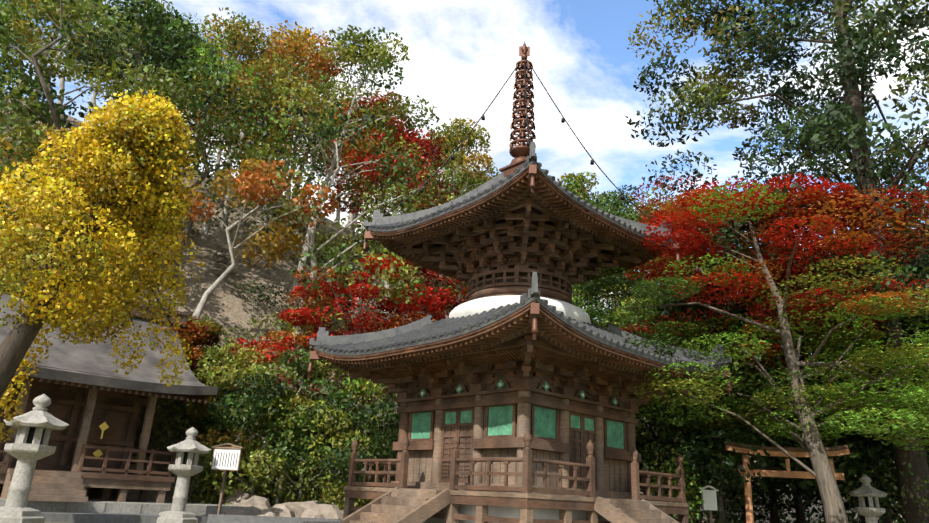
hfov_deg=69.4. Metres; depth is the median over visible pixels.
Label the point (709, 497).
signboard
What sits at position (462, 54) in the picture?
sky
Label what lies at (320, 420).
hillside foliage
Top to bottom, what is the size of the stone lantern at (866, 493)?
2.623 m
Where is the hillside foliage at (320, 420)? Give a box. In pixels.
[0,0,928,522]
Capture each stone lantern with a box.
[0,394,68,522]
[156,427,210,522]
[848,475,886,522]
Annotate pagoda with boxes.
[302,42,732,522]
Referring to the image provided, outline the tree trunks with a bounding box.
[0,0,928,522]
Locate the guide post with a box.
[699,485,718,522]
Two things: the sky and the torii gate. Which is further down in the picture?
the torii gate
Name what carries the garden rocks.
on the ground surface
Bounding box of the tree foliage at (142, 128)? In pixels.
[0,0,928,451]
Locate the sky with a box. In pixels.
[0,0,928,313]
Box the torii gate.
[724,441,849,522]
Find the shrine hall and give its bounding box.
[0,273,250,522]
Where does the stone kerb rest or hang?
on the ground surface
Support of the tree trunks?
on the terrain hillside
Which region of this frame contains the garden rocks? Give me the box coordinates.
[222,490,343,518]
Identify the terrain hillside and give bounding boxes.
[0,92,901,522]
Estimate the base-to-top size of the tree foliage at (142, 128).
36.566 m
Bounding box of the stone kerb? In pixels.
[207,514,338,522]
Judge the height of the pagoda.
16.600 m
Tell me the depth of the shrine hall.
21.17 m
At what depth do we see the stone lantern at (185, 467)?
19.59 m
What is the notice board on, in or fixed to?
on the ground surface
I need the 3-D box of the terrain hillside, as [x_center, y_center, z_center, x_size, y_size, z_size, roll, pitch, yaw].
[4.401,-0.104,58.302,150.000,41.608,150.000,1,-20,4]
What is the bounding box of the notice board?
[210,443,244,513]
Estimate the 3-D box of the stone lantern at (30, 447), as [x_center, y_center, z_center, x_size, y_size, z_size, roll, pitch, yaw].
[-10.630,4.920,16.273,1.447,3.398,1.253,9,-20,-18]

